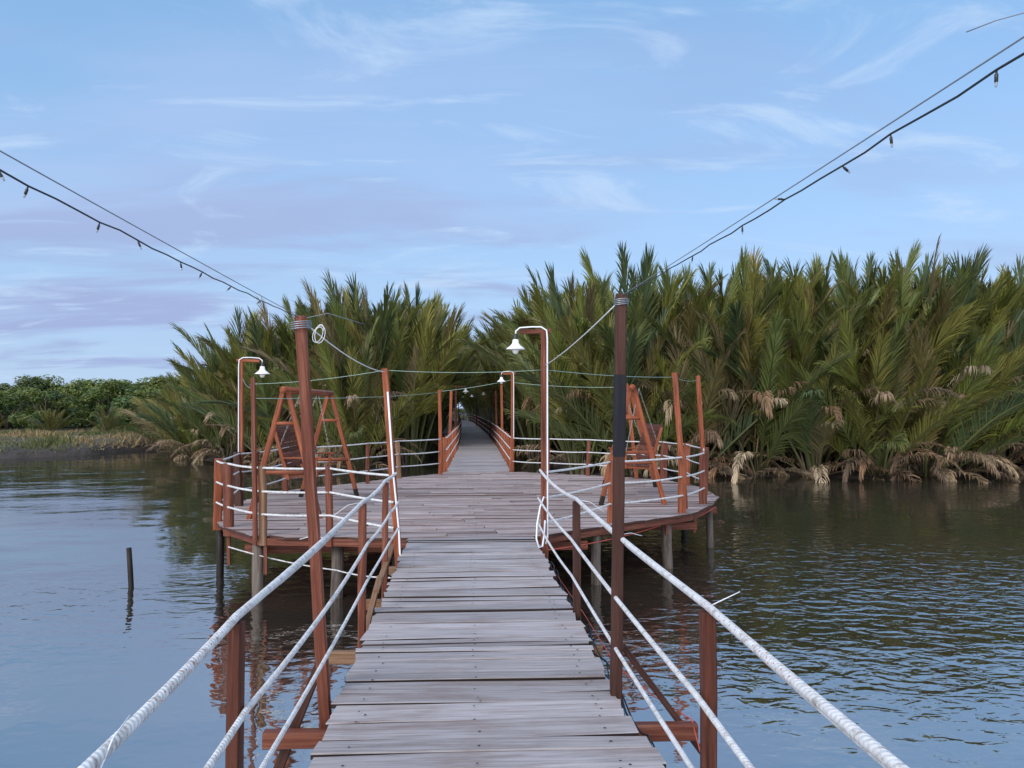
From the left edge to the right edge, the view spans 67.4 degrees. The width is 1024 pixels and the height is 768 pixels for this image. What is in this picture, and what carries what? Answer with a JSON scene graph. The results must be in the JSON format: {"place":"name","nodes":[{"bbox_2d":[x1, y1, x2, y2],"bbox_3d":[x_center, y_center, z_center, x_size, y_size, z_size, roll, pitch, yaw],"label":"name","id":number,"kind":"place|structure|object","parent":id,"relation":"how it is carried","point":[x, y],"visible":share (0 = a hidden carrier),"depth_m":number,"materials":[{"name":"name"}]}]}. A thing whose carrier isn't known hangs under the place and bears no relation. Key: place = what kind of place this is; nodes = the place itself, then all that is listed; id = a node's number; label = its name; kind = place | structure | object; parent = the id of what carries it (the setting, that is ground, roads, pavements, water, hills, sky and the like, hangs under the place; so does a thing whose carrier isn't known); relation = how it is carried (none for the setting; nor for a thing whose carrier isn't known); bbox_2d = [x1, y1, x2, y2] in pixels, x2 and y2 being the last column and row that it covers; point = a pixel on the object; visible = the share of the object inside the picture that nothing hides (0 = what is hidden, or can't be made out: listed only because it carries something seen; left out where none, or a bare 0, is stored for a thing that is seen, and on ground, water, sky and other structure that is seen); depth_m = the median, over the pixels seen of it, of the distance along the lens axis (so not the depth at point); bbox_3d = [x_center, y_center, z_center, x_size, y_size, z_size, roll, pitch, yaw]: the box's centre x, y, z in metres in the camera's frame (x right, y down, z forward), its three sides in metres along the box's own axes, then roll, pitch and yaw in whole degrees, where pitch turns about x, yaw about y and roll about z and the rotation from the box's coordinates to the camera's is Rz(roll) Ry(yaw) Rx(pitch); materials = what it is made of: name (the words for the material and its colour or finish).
{"place":"outdoors","nodes":[
{"label":"outdoors","id":0,"kind":"place"},
{"bbox_2d":[0,427,159,454],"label":"grass","id":1,"kind":"structure","parent":0,"point":[47,435],"depth_m":42.60,"materials":[{"name":"green plant"}]},
{"bbox_2d":[0,447,1023,767],"bbox_3d":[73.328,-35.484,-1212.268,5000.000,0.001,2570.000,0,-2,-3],"label":"water","id":2,"kind":"structure","parent":0,"point":[888,613],"depth_m":8.93,"materials":[{"name":"blue liquid"}]},
{"bbox_2d":[126,547,133,588],"bbox_3d":[-5.080,2.952,10.225,0.126,1.538,0.072,0,-2,-3],"label":"wooden stake","id":3,"kind":"object","parent":2,"relation":"in","point":[130,568],"visible":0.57,"depth_m":10.21,"materials":[{"name":"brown wood"}]},
{"bbox_2d":[216,472,718,598],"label":"platform","id":4,"kind":"structure","parent":2,"relation":"in","point":[472,504],"depth_m":11.73,"materials":[{"name":"grey wood"}]},
{"bbox_2d":[236,357,269,503],"bbox_3d":[-4.320,0.824,12.793,0.547,2.552,0.249,0,-2,-3],"label":"lamp post","id":5,"kind":"object","parent":4,"relation":"on","point":[262,371],"visible":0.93,"depth_m":12.77,"materials":[{"name":"orange wood"}]},
{"bbox_2d":[251,378,257,540],"bbox_3d":[-3.220,0.935,9.599,0.104,2.031,0.053,0,-2,3],"label":"wooden pole","id":6,"kind":"object","parent":4,"relation":"on","point":[254,468],"visible":1,"depth_m":9.58,"materials":[{"name":"red wood"}]},
{"bbox_2d":[246,386,358,518],"bbox_3d":[-3.285,1.038,12.473,1.075,1.918,3.014,0,-2,0],"label":"bench swing","id":7,"kind":"object","parent":4,"relation":"on","point":[295,438],"visible":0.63,"depth_m":11.97,"materials":[{"name":"orange wood"}]},
{"bbox_2d":[228,546,390,578],"bbox_3d":[-2.386,2.190,9.464,2.468,0.284,0.356,-1,-2,20],"label":"rope","id":8,"kind":"object","parent":4,"relation":"hanging from","point":[302,565],"visible":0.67,"depth_m":9.63,"materials":[{"name":"white fabric"}]},
{"bbox_2d":[213,439,442,546],"bbox_3d":[-2.995,1.639,13.424,3.256,1.009,10.026,0,-2,-3],"label":"rope railing","id":9,"kind":"object","parent":4,"relation":"attached to","point":[225,487],"visible":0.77,"depth_m":10.33,"materials":[{"name":"red wood"}]},
{"bbox_2d":[438,390,442,472],"bbox_3d":[-1.818,1.230,19.497,0.123,2.162,0.082,0,-2,4],"label":"wooden pole","id":10,"kind":"object","parent":4,"relation":"on","point":[439,416],"visible":0.66,"depth_m":19.48,"materials":[{"name":"orange wood"}]},
{"bbox_2d":[509,437,708,522],"bbox_3d":[1.932,1.664,14.217,3.741,1.010,10.353,0,-2,-3],"label":"rope railing","id":11,"kind":"object","parent":4,"relation":"attached to","point":[683,471],"visible":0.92,"depth_m":12.77,"materials":[{"name":"orange wood"}]},
{"bbox_2d":[626,383,637,477],"bbox_3d":[2.737,1.119,17.546,0.314,2.269,0.088,0,-2,8],"label":"wooden pole","id":12,"kind":"object","parent":4,"relation":"on","point":[632,444],"visible":0.57,"depth_m":17.51,"materials":[{"name":"orange wood"}]},
{"bbox_2d":[599,384,666,505],"bbox_3d":[2.181,1.049,14.110,1.122,1.998,3.087,0,-2,8],"label":"bench swing","id":13,"kind":"object","parent":4,"relation":"on","point":[646,441],"visible":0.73,"depth_m":13.46,"materials":[{"name":"orange wood"}]},
{"bbox_2d":[672,372,687,508],"bbox_3d":[2.595,0.872,11.880,0.240,2.107,0.094,0,-2,14],"label":"wooden pole","id":14,"kind":"object","parent":4,"relation":"on","point":[680,449],"visible":0.69,"depth_m":11.87,"materials":[{"name":"orange wood"}]},
{"bbox_2d":[696,375,707,494],"bbox_3d":[3.512,0.969,14.187,0.216,2.255,0.090,-1,-2,17],"label":"wooden pole","id":15,"kind":"object","parent":4,"relation":"on","point":[700,412],"visible":0.61,"depth_m":14.18,"materials":[{"name":"orange wood"}]},
{"bbox_2d":[262,537,699,767],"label":"boardwalk","id":16,"kind":"structure","parent":2,"relation":"in","point":[474,652],"depth_m":4.48,"materials":[{"name":"grey wood"}]},
{"bbox_2d":[78,472,398,767],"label":"rope railing","id":17,"kind":"object","parent":16,"relation":"attached to","point":[231,744],"visible":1,"depth_m":2.67,"materials":[{"name":"white fabric"}]},
{"bbox_2d":[291,315,331,727],"bbox_3d":[-1.128,0.800,4.318,0.250,2.375,0.119,0,-2,-3],"label":"wooden pole","id":18,"kind":"object","parent":16,"relation":"attached to","point":[302,325],"visible":0.96,"depth_m":4.31,"materials":[{"name":"red wood"}]},
{"bbox_2d":[0,150,298,318],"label":"light string","id":19,"kind":"object","parent":18,"relation":"attached to","point":[44,193],"visible":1,"depth_m":2.09,"materials":[{"name":"black"}]},
{"bbox_2d":[381,368,401,566],"bbox_3d":[-1.331,1.023,8.555,0.243,2.397,0.213,0,-2,-3],"label":"wooden pole","id":20,"kind":"object","parent":16,"relation":"attached to","point":[391,456],"visible":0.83,"depth_m":8.53,"materials":[{"name":"orange wood"}]},
{"bbox_2d":[506,326,550,558],"bbox_3d":[0.194,0.825,8.987,0.530,3.012,0.226,0,-2,-3],"label":"lamp post","id":21,"kind":"object","parent":16,"relation":"attached to","point":[515,346],"visible":0.98,"depth_m":8.98,"materials":[{"name":"red wood"}]},
{"bbox_2d":[550,569,651,745],"bbox_3d":[0.583,1.884,5.559,0.069,0.118,5.941,0,-2,-3],"label":"cable","id":22,"kind":"object","parent":16,"relation":"on","point":[641,733],"visible":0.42,"depth_m":4.48,"materials":[{"name":"black plastic"}]},
{"bbox_2d":[610,293,628,705],"bbox_3d":[0.609,0.641,4.347,0.114,2.311,0.086,0,-2,-3],"label":"wooden pole","id":23,"kind":"object","parent":16,"relation":"on","point":[619,417],"visible":0.99,"depth_m":4.32,"materials":[{"name":"brown wood"}]},
{"bbox_2d":[623,36,1023,295],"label":"light string","id":24,"kind":"object","parent":23,"relation":"attached to","point":[996,74],"visible":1,"depth_m":1.70,"materials":[{"name":"black"}]},
{"bbox_2d":[550,566,699,750],"bbox_3d":[0.694,2.136,5.940,0.196,0.506,5.506,0,-2,-8],"label":"string","id":25,"kind":"object","parent":16,"relation":"hanging from","point":[628,675],"visible":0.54,"depth_m":4.92,"materials":[{"name":"white"}]},
{"bbox_2d":[537,469,909,767],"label":"rope railing","id":26,"kind":"object","parent":16,"relation":"attached to","point":[850,729],"visible":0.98,"depth_m":2.78,"materials":[{"name":"white fabric"}]},
{"bbox_2d":[0,408,1023,478],"bbox_3d":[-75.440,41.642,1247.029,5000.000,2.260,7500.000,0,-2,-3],"label":"ground","id":27,"kind":"structure","parent":0,"point":[73,451],"depth_m":38.19,"materials":[{"name":"brown soil"}]},
{"bbox_2d":[0,382,40,427],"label":"mangrove tree","id":28,"kind":"object","parent":27,"relation":"on","point":[4,386],"visible":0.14,"depth_m":62.88,"materials":[{"name":"green plant"}]},
{"bbox_2d":[0,388,42,428],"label":"mangrove tree","id":29,"kind":"object","parent":27,"relation":"on","point":[16,395],"visible":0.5,"depth_m":58.82,"materials":[{"name":"green plant"}]},
{"bbox_2d":[10,374,64,408],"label":"mangrove tree","id":30,"kind":"object","parent":27,"relation":"on","point":[42,384],"visible":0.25,"depth_m":65.31,"materials":[{"name":"green plant"}]},
{"bbox_2d":[23,410,54,431],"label":"mangrove tree","id":31,"kind":"object","parent":27,"relation":"on","point":[34,425],"visible":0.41,"depth_m":53.23,"materials":[{"name":"green plant"}]},
{"bbox_2d":[7,388,87,429],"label":"mangrove tree","id":32,"kind":"object","parent":27,"relation":"on","point":[50,397],"visible":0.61,"depth_m":57.67,"materials":[{"name":"green plant"}]},
{"bbox_2d":[27,402,81,431],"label":"nipa palm","id":33,"kind":"object","parent":27,"relation":"on","point":[51,422],"visible":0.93,"depth_m":50.13,"materials":[{"name":"green plant"}]},
{"bbox_2d":[31,381,78,425],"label":"mangrove tree","id":34,"kind":"object","parent":27,"relation":"on","point":[63,388],"visible":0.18,"depth_m":65.62,"materials":[{"name":"green plant"}]},
{"bbox_2d":[65,378,104,426],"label":"mangrove tree","id":35,"kind":"object","parent":27,"relation":"on","point":[77,388],"visible":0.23,"depth_m":63.80,"materials":[{"name":"green plant"}]},
{"bbox_2d":[65,380,121,428],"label":"mangrove tree","id":36,"kind":"object","parent":27,"relation":"on","point":[88,424],"visible":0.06,"depth_m":62.43,"materials":[{"name":"green plant"}]},
{"bbox_2d":[67,378,137,426],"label":"mangrove tree","id":37,"kind":"object","parent":27,"relation":"on","point":[117,387],"visible":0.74,"depth_m":58.66,"materials":[{"name":"green plant"}]},
{"bbox_2d":[82,403,137,431],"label":"nipa palm","id":38,"kind":"object","parent":27,"relation":"on","point":[106,424],"visible":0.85,"depth_m":48.44,"materials":[{"name":"green plant"}]},
{"bbox_2d":[104,387,165,429],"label":"mangrove tree","id":39,"kind":"object","parent":27,"relation":"on","point":[119,402],"visible":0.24,"depth_m":56.79,"materials":[{"name":"green plant"}]},
{"bbox_2d":[113,385,168,433],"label":"nipa palm","id":40,"kind":"object","parent":27,"relation":"on","point":[141,410],"visible":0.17,"depth_m":47.30,"materials":[{"name":"green plant"}]},
{"bbox_2d":[125,398,173,449],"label":"nipa palm","id":41,"kind":"object","parent":27,"relation":"on","point":[147,427],"visible":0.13,"depth_m":43.34,"materials":[{"name":"green plant"}]},
{"bbox_2d":[126,376,172,423],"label":"mangrove tree","id":42,"kind":"object","parent":27,"relation":"on","point":[154,385],"visible":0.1,"depth_m":63.27,"materials":[{"name":"green plant"}]},
{"bbox_2d":[124,383,210,454],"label":"nipa palm","id":43,"kind":"object","parent":27,"relation":"on","point":[170,448],"visible":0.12,"depth_m":39.18,"materials":[{"name":"green plant"}]},
{"bbox_2d":[118,373,225,460],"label":"nipa palm","id":44,"kind":"object","parent":27,"relation":"on","point":[180,437],"visible":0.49,"depth_m":35.52,"materials":[{"name":"green plant"}]},
{"bbox_2d":[145,363,206,451],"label":"nipa palm","id":45,"kind":"object","parent":27,"relation":"on","point":[164,406],"visible":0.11,"depth_m":42.08,"materials":[{"name":"green plant"}]},
{"bbox_2d":[143,348,225,448],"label":"nipa palm","id":46,"kind":"object","parent":27,"relation":"on","point":[184,382],"visible":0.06,"depth_m":39.51,"materials":[{"name":"green plant"}]},
{"bbox_2d":[156,358,289,463],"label":"nipa palm","id":47,"kind":"object","parent":27,"relation":"on","point":[223,436],"visible":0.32,"depth_m":33.62,"materials":[{"name":"green plant"}]},
{"bbox_2d":[164,306,295,452],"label":"nipa palm","id":48,"kind":"object","parent":27,"relation":"on","point":[213,362],"visible":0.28,"depth_m":35.02,"materials":[{"name":"green plant"}]},
{"bbox_2d":[168,345,325,465],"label":"nipa palm","id":49,"kind":"object","parent":27,"relation":"on","point":[262,429],"visible":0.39,"depth_m":32.85,"materials":[{"name":"green plant"}]},
{"bbox_2d":[184,296,323,452],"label":"nipa palm","id":50,"kind":"object","parent":27,"relation":"on","point":[256,333],"visible":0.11,"depth_m":35.32,"materials":[{"name":"green plant"}]},
{"bbox_2d":[200,292,373,444],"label":"nipa palm","id":51,"kind":"object","parent":27,"relation":"on","point":[278,333],"visible":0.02,"depth_m":35.80,"materials":[{"name":"green plant"}]},
{"bbox_2d":[186,316,432,466],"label":"nipa palm","id":52,"kind":"object","parent":27,"relation":"on","point":[315,375],"visible":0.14,"depth_m":31.53,"materials":[{"name":"green plant"}]},
{"bbox_2d":[232,292,405,450],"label":"nipa palm","id":53,"kind":"object","parent":27,"relation":"on","point":[286,305],"visible":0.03,"depth_m":35.01,"materials":[{"name":"green plant"}]},
{"bbox_2d":[244,316,460,471],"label":"nipa palm","id":54,"kind":"object","parent":27,"relation":"on","point":[363,431],"visible":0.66,"depth_m":29.44,"materials":[{"name":"green plant"}]},
{"bbox_2d":[240,269,470,456],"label":"nipa palm","id":55,"kind":"object","parent":27,"relation":"on","point":[334,331],"visible":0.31,"depth_m":31.38,"materials":[{"name":"green plant"}]},
{"bbox_2d":[293,272,435,452],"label":"nipa palm","id":56,"kind":"object","parent":27,"relation":"on","point":[347,302],"visible":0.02,"depth_m":34.60,"materials":[{"name":"green plant"}]},
{"bbox_2d":[275,283,466,453],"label":"nipa palm","id":57,"kind":"object","parent":27,"relation":"on","point":[410,342],"visible":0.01,"depth_m":35.95,"materials":[{"name":"green plant"}]},
{"bbox_2d":[344,283,485,461],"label":"nipa palm","id":58,"kind":"object","parent":27,"relation":"on","point":[440,317],"visible":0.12,"depth_m":34.04,"materials":[{"name":"green plant"}]},
{"bbox_2d":[341,300,493,465],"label":"nipa palm","id":59,"kind":"object","parent":27,"relation":"on","point":[440,365],"visible":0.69,"depth_m":31.52,"materials":[{"name":"green plant"}]},
{"bbox_2d":[370,279,488,458],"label":"nipa palm","id":60,"kind":"object","parent":27,"relation":"on","point":[411,308],"visible":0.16,"depth_m":36.96,"materials":[{"name":"green plant"}]},
{"bbox_2d":[418,333,488,429],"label":"nipa palm","id":61,"kind":"object","parent":27,"relation":"on","point":[475,362],"visible":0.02,"depth_m":40.46,"materials":[{"name":"green plant"}]},
{"bbox_2d":[418,341,490,450],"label":"nipa palm","id":62,"kind":"object","parent":27,"relation":"on","point":[433,447],"visible":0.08,"depth_m":43.57,"materials":[{"name":"green plant"}]},
{"bbox_2d":[446,419,508,471],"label":"boardwalk","id":63,"kind":"structure","parent":27,"relation":"on","point":[478,450],"depth_m":26.46,"materials":[{"name":"grey wood"}]},
{"bbox_2d":[442,414,461,472],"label":"rope railing","id":64,"kind":"object","parent":63,"relation":"attached to","point":[455,433],"visible":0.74,"depth_m":23.31,"materials":[{"name":"orange wood"}]},
{"bbox_2d":[454,413,510,468],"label":"railing","id":65,"kind":"object","parent":63,"relation":"attached to","point":[496,438],"visible":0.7,"depth_m":31.21,"materials":[{"name":"orange wood"}]},
{"bbox_2d":[497,371,515,436],"bbox_3d":[-0.147,0.989,19.505,0.470,2.641,0.226,0,-2,-3],"label":"lamp post","id":66,"kind":"object","parent":63,"relation":"on","point":[501,380],"visible":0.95,"depth_m":19.49,"materials":[{"name":"orange wood"}]},
{"bbox_2d":[467,373,494,427],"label":"nipa palm","id":67,"kind":"object","parent":27,"relation":"on","point":[484,405],"visible":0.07,"depth_m":78.82,"materials":[{"name":"green plant"}]},
{"bbox_2d":[464,312,528,442],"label":"nipa palm","id":68,"kind":"object","parent":27,"relation":"on","point":[489,367],"visible":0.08,"depth_m":40.02,"materials":[{"name":"green plant"}]},
{"bbox_2d":[470,334,529,449],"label":"nipa palm","id":69,"kind":"object","parent":27,"relation":"on","point":[487,379],"visible":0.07,"depth_m":42.91,"materials":[{"name":"green plant"}]},
{"bbox_2d":[470,303,553,460],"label":"nipa palm","id":70,"kind":"object","parent":27,"relation":"on","point":[517,404],"visible":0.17,"depth_m":34.94,"materials":[{"name":"green plant"}]},
{"bbox_2d":[474,316,555,448],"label":"nipa palm","id":71,"kind":"object","parent":27,"relation":"on","point":[496,348],"visible":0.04,"depth_m":38.04,"materials":[{"name":"green plant"}]},
{"bbox_2d":[477,287,567,457],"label":"nipa palm","id":72,"kind":"object","parent":27,"relation":"on","point":[491,348],"visible":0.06,"depth_m":37.09,"materials":[{"name":"green plant"}]},
{"bbox_2d":[475,272,627,459],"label":"nipa palm","id":73,"kind":"object","parent":27,"relation":"on","point":[526,302],"visible":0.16,"depth_m":32.00,"materials":[{"name":"green plant"}]},
{"bbox_2d":[455,262,661,468],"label":"nipa palm","id":74,"kind":"object","parent":27,"relation":"on","point":[586,324],"visible":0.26,"depth_m":28.90,"materials":[{"name":"green plant"}]},
{"bbox_2d":[499,284,673,474],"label":"nipa palm","id":75,"kind":"object","parent":27,"relation":"on","point":[641,337],"visible":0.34,"depth_m":27.01,"materials":[{"name":"green plant"}]},
{"bbox_2d":[538,269,703,463],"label":"nipa palm","id":76,"kind":"object","parent":27,"relation":"on","point":[658,305],"visible":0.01,"depth_m":30.15,"materials":[{"name":"green plant"}]},
{"bbox_2d":[503,292,741,475],"bbox_3d":[4.308,0.719,28.051,7.982,8.297,9.156,0,-2,16],"label":"nipa palm","id":77,"kind":"object","parent":27,"relation":"on","point":[598,363],"visible":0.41,"depth_m":26.31,"materials":[{"name":"green plant"}]},
{"bbox_2d":[513,242,761,475],"bbox_3d":[4.202,-0.530,29.295,8.506,9.702,9.062,0,-2,-4],"label":"nipa palm","id":78,"kind":"object","parent":27,"relation":"on","point":[606,331],"visible":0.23,"depth_m":28.34,"materials":[{"name":"green plant"}]},
{"bbox_2d":[594,264,697,304],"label":"nipa palm","id":79,"kind":"object","parent":27,"relation":"on","point":[631,274],"visible":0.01,"depth_m":34.28,"materials":[{"name":"green plant"}]},
{"bbox_2d":[555,300,841,479],"bbox_3d":[6.151,1.261,28.697,10.044,8.075,9.879,-1,-5,1],"label":"nipa palm","id":80,"kind":"object","parent":27,"relation":"on","point":[709,403],"visible":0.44,"depth_m":26.66,"materials":[{"name":"green plant"}]},
{"bbox_2d":[589,253,813,467],"bbox_3d":[7.551,-0.443,29.919,8.275,9.436,8.941,0,-2,13],"label":"nipa palm","id":81,"kind":"object","parent":27,"relation":"on","point":[694,322],"visible":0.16,"depth_m":28.03,"materials":[{"name":"green plant"}]},
{"bbox_2d":[655,275,762,461],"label":"nipa palm","id":82,"kind":"object","parent":27,"relation":"on","point":[725,292],"visible":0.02,"depth_m":32.29,"materials":[{"name":"green plant"}]},
{"bbox_2d":[629,297,858,483],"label":"nipa palm","id":83,"kind":"object","parent":27,"relation":"on","point":[776,424],"visible":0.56,"depth_m":26.25,"materials":[{"name":"green plant"}]},
{"bbox_2d":[629,244,863,476],"bbox_3d":[8.530,-0.456,29.795,10.162,10.440,11.066,-2,-2,42],"label":"nipa palm","id":84,"kind":"object","parent":27,"relation":"on","point":[750,290],"visible":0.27,"depth_m":27.63,"materials":[{"name":"green plant"}]},
{"bbox_2d":[670,262,835,459],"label":"nipa palm","id":85,"kind":"object","parent":27,"relation":"on","point":[720,276],"visible":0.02,"depth_m":31.64,"materials":[{"name":"green plant"}]},
{"bbox_2d":[695,251,928,459],"bbox_3d":[11.995,-0.763,31.600,9.415,9.921,8.686,-1,-2,32],"label":"nipa palm","id":86,"kind":"object","parent":27,"relation":"on","point":[860,302],"visible":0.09,"depth_m":28.54,"materials":[{"name":"green plant"}]},
{"bbox_2d":[679,292,946,482],"bbox_3d":[10.587,0.982,27.460,9.368,7.899,8.710,2,-9,-41],"label":"nipa palm","id":87,"kind":"object","parent":27,"relation":"on","point":[815,443],"visible":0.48,"depth_m":26.09,"materials":[{"name":"green plant"}]},
{"bbox_2d":[720,260,918,470],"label":"nipa palm","id":88,"kind":"object","parent":27,"relation":"on","point":[802,283],"visible":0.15,"depth_m":27.68,"materials":[{"name":"green plant"}]},
{"bbox_2d":[763,257,966,462],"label":"nipa palm","id":89,"kind":"object","parent":27,"relation":"on","point":[873,274],"visible":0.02,"depth_m":29.83,"materials":[{"name":"green plant"}]},
{"bbox_2d":[751,289,1022,482],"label":"nipa palm","id":90,"kind":"object","parent":27,"relation":"on","point":[882,375],"visible":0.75,"depth_m":25.57,"materials":[{"name":"green plant"}]},
{"bbox_2d":[783,239,1001,474],"bbox_3d":[14.014,-0.683,29.567,8.621,9.812,9.318,0,-2,10],"label":"nipa palm","id":91,"kind":"object","parent":27,"relation":"on","point":[888,299],"visible":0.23,"depth_m":27.93,"materials":[{"name":"green plant"}]},
{"bbox_2d":[793,233,1023,470],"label":"nipa palm","id":92,"kind":"object","parent":27,"relation":"on","point":[942,302],"visible":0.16,"depth_m":28.20,"materials":[{"name":"green plant"}]},
{"bbox_2d":[814,298,1023,482],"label":"nipa palm","id":93,"kind":"object","parent":27,"relation":"on","point":[923,358],"visible":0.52,"depth_m":25.75,"materials":[{"name":"green plant"}]},
{"bbox_2d":[828,260,1021,460],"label":"nipa palm","id":94,"kind":"object","parent":27,"relation":"on","point":[883,273],"visible":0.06,"depth_m":30.80,"materials":[{"name":"green plant"}]},
{"bbox_2d":[836,318,1023,477],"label":"nipa palm","id":95,"kind":"object","parent":27,"relation":"on","point":[1009,368],"visible":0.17,"depth_m":26.62,"materials":[{"name":"green plant"}]},
{"bbox_2d":[859,242,1023,462],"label":"nipa palm","id":96,"kind":"object","parent":27,"relation":"on","point":[969,265],"visible":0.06,"depth_m":30.21,"materials":[{"name":"green plant"}]},
{"bbox_2d":[902,295,1023,474],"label":"nipa palm","id":97,"kind":"object","parent":27,"relation":"on","point":[1016,451],"visible":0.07,"depth_m":28.46,"materials":[{"name":"green plant"}]},
{"bbox_2d":[922,254,1023,459],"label":"nipa palm","id":98,"kind":"object","parent":27,"relation":"on","point":[1020,269],"visible":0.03,"depth_m":34.30,"materials":[{"name":"green plant"}]},
{"bbox_2d":[927,251,1023,447],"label":"nipa palm","id":99,"kind":"object","parent":27,"relation":"on","point":[983,285],"visible":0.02,"depth_m":31.78,"materials":[{"name":"green plant"}]},
{"bbox_2d":[0,0,1023,407],"label":"sky","id":100,"kind":"structure","parent":0,"point":[454,147],"materials":[{"name":"blue"}]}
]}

